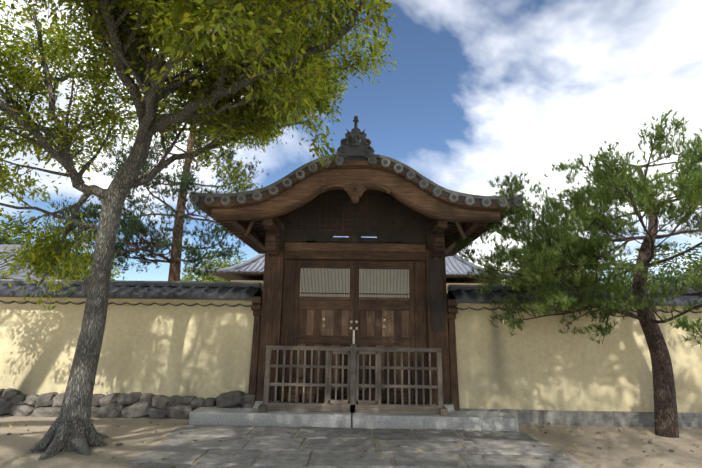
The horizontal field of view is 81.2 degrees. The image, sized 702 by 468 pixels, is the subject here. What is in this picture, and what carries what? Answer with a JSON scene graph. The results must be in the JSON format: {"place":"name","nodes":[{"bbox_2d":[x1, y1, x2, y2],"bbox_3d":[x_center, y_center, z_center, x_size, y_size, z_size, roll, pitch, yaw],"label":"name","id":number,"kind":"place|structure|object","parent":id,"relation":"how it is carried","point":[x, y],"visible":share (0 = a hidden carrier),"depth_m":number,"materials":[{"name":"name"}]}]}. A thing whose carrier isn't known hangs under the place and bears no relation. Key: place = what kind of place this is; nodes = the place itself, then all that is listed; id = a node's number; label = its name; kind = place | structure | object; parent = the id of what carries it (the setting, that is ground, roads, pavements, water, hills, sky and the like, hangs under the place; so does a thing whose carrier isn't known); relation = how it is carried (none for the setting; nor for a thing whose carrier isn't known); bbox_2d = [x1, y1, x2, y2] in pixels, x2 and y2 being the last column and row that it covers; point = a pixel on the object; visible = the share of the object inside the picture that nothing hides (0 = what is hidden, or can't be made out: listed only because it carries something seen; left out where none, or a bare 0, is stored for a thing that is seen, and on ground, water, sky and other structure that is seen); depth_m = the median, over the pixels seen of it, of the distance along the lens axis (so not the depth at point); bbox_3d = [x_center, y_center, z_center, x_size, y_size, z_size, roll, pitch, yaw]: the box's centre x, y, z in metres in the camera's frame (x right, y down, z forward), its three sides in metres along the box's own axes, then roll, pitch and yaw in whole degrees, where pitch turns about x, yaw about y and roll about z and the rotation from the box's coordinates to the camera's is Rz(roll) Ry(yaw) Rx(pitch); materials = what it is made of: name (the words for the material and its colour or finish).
{"place":"outdoors","nodes":[
{"label":"outdoors","id":0,"kind":"place"},
{"bbox_2d":[103,425,584,467],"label":"paving path","id":1,"kind":"structure","parent":0,"point":[316,447],"depth_m":5.39,"materials":[{"name":"stone"}]},
{"bbox_2d":[0,414,701,467],"bbox_3d":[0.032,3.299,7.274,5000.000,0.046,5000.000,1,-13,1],"label":"ground","id":2,"kind":"structure","parent":0,"point":[15,445],"depth_m":5.87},
{"bbox_2d":[0,244,68,279],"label":"hall","id":3,"kind":"structure","parent":2,"relation":"on","point":[4,263],"depth_m":25.08,"materials":[{"name":"paint"}]},
{"bbox_2d":[0,223,86,277],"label":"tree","id":4,"kind":"object","parent":2,"relation":"on","point":[11,241],"visible":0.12,"depth_m":28.91,"materials":[{"name":"green plant"}]},
{"bbox_2d":[31,236,127,279],"bbox_3d":[-26.858,4.745,38.370,11.559,10.406,10.036,1,-13,1],"label":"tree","id":5,"kind":"object","parent":2,"relation":"on","point":[116,272],"depth_m":38.76,"materials":[{"name":"green plant"}]},
{"bbox_2d":[0,279,262,418],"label":"plaster wall","id":6,"kind":"structure","parent":2,"relation":"on","point":[176,349],"depth_m":7.57,"materials":[{"name":"beige paint"}]},
{"bbox_2d":[31,97,268,280],"bbox_3d":[-5.533,-0.462,12.772,6.001,9.646,5.642,1,-13,1],"label":"tall pine","id":7,"kind":"object","parent":2,"relation":"on","point":[126,230],"depth_m":12.07,"materials":[{"name":"green plant"}]},
{"bbox_2d":[0,0,397,460],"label":"tree","id":8,"kind":"object","parent":2,"relation":"on","point":[318,92],"depth_m":5.95,"materials":[{"name":"green plant"}]},
{"bbox_2d":[180,248,246,281],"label":"tree","id":9,"kind":"object","parent":2,"relation":"on","point":[211,278],"depth_m":41.30,"materials":[{"name":"green plant"}]},
{"bbox_2d":[7,431,674,452],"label":"pebbles","id":10,"kind":"object","parent":2,"relation":"on","point":[598,447],"visible":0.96,"depth_m":5.69,"materials":[{"name":"stone"}]},
{"bbox_2d":[0,416,698,467],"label":"fallen leaves","id":11,"kind":"object","parent":2,"relation":"on","point":[457,446],"visible":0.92,"depth_m":5.65,"materials":[{"name":"brown plant"}]},
{"bbox_2d":[188,406,518,430],"bbox_3d":[0.053,3.521,8.578,5.360,0.255,3.965,1,-13,1],"label":"granite step","id":12,"kind":"object","parent":2,"relation":"on","point":[454,420],"visible":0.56,"depth_m":6.67,"materials":[{"name":"grey stone"}]},
{"bbox_2d":[285,377,316,401],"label":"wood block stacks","id":13,"kind":"object","parent":12,"relation":"on","point":[300,391],"visible":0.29,"depth_m":7.11,"materials":[{"name":"brown wood"}]},
{"bbox_2d":[258,345,447,416],"bbox_3d":[0.037,2.480,7.074,3.120,1.100,0.520,1,-13,1],"label":"lattice fence","id":14,"kind":"object","parent":12,"relation":"on","point":[352,403],"visible":1,"depth_m":6.99,"materials":[{"name":"brown wood"}]},
{"bbox_2d":[248,297,459,410],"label":"posts","id":15,"kind":"object","parent":12,"relation":"on","point":[256,308],"depth_m":7.45,"materials":[{"name":"brown wood"}]},
{"bbox_2d":[253,401,454,411],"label":"base stones","id":16,"kind":"object","parent":12,"relation":"on","point":[450,407],"visible":0.08,"depth_m":7.12,"materials":[{"name":"stone"}]},
{"bbox_2d":[244,219,465,404],"bbox_3d":[0.075,1.700,8.713,3.794,3.358,4.115,1,-13,1],"label":"gate frame","id":17,"kind":"object","parent":12,"relation":"on","point":[278,303],"visible":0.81,"depth_m":7.59,"materials":[{"name":"brown wood"}]},
{"bbox_2d":[291,260,415,401],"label":"gate doors","id":18,"kind":"structure","parent":17,"relation":"attached to","point":[345,303],"depth_m":7.61,"materials":[{"name":"brown wood"}]},
{"bbox_2d":[280,190,430,244],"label":"gable wall","id":19,"kind":"structure","parent":17,"relation":"attached to","point":[329,215],"depth_m":8.02,"materials":[{"name":"brown wood"}]},
{"bbox_2d":[189,155,523,256],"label":"gate roof","id":20,"kind":"structure","parent":17,"relation":"on","point":[235,217],"depth_m":7.07,"materials":[{"name":"brown wood"}]},
{"bbox_2d":[320,182,389,202],"bbox_3d":[0.071,-0.714,7.039,1.216,0.390,0.125,1,-13,1],"label":"gable pendant","id":21,"kind":"object","parent":20,"relation":"attached to","point":[354,190],"visible":1,"depth_m":7.04,"materials":[{"name":"brown wood"}]},
{"bbox_2d":[331,116,379,158],"bbox_3d":[0.085,-1.716,7.221,0.840,0.803,0.242,1,-13,1],"label":"roof ornament","id":22,"kind":"object","parent":20,"relation":"on","point":[355,142],"visible":1,"depth_m":7.12,"materials":[{"name":"ceramic"}]},
{"bbox_2d":[429,256,445,330],"bbox_3d":[1.591,1.085,7.557,0.260,1.380,0.040,1,-13,1],"label":"pillar plaque","id":23,"kind":"object","parent":17,"relation":"attached to","point":[437,295],"visible":0.98,"depth_m":7.54,"materials":[{"name":"brown wood"}]},
{"bbox_2d":[201,254,514,292],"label":"hall","id":24,"kind":"structure","parent":2,"relation":"on","point":[251,270],"depth_m":25.48,"materials":[{"name":"tile"}]},
{"bbox_2d":[476,244,585,285],"bbox_3d":[15.704,5.630,37.242,10.373,9.408,11.179,1,-13,1],"label":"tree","id":25,"kind":"object","parent":2,"relation":"on","point":[491,265],"visible":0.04,"depth_m":36.35,"materials":[{"name":"green plant"}]},
{"bbox_2d":[526,261,614,283],"bbox_3d":[20.149,6.296,40.054,8.767,9.502,10.742,1,-13,1],"label":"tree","id":26,"kind":"object","parent":2,"relation":"on","point":[588,272],"visible":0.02,"depth_m":37.78,"materials":[{"name":"green plant"}]},
{"bbox_2d":[447,285,701,426],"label":"plaster wall","id":27,"kind":"structure","parent":2,"relation":"on","point":[542,371],"depth_m":7.39,"materials":[{"name":"beige paint"}]},
{"bbox_2d":[448,106,701,437],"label":"garden pine","id":28,"kind":"object","parent":2,"relation":"on","point":[532,257],"depth_m":6.52,"materials":[{"name":"green plant"}]},
{"bbox_2d":[614,241,701,287],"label":"tree","id":29,"kind":"object","parent":2,"relation":"on","point":[659,277],"depth_m":34.93,"materials":[{"name":"green plant"}]},
{"bbox_2d":[0,0,701,285],"label":"sky","id":30,"kind":"structure","parent":0,"point":[478,91],"materials":[{"name":"blue"}]}
]}

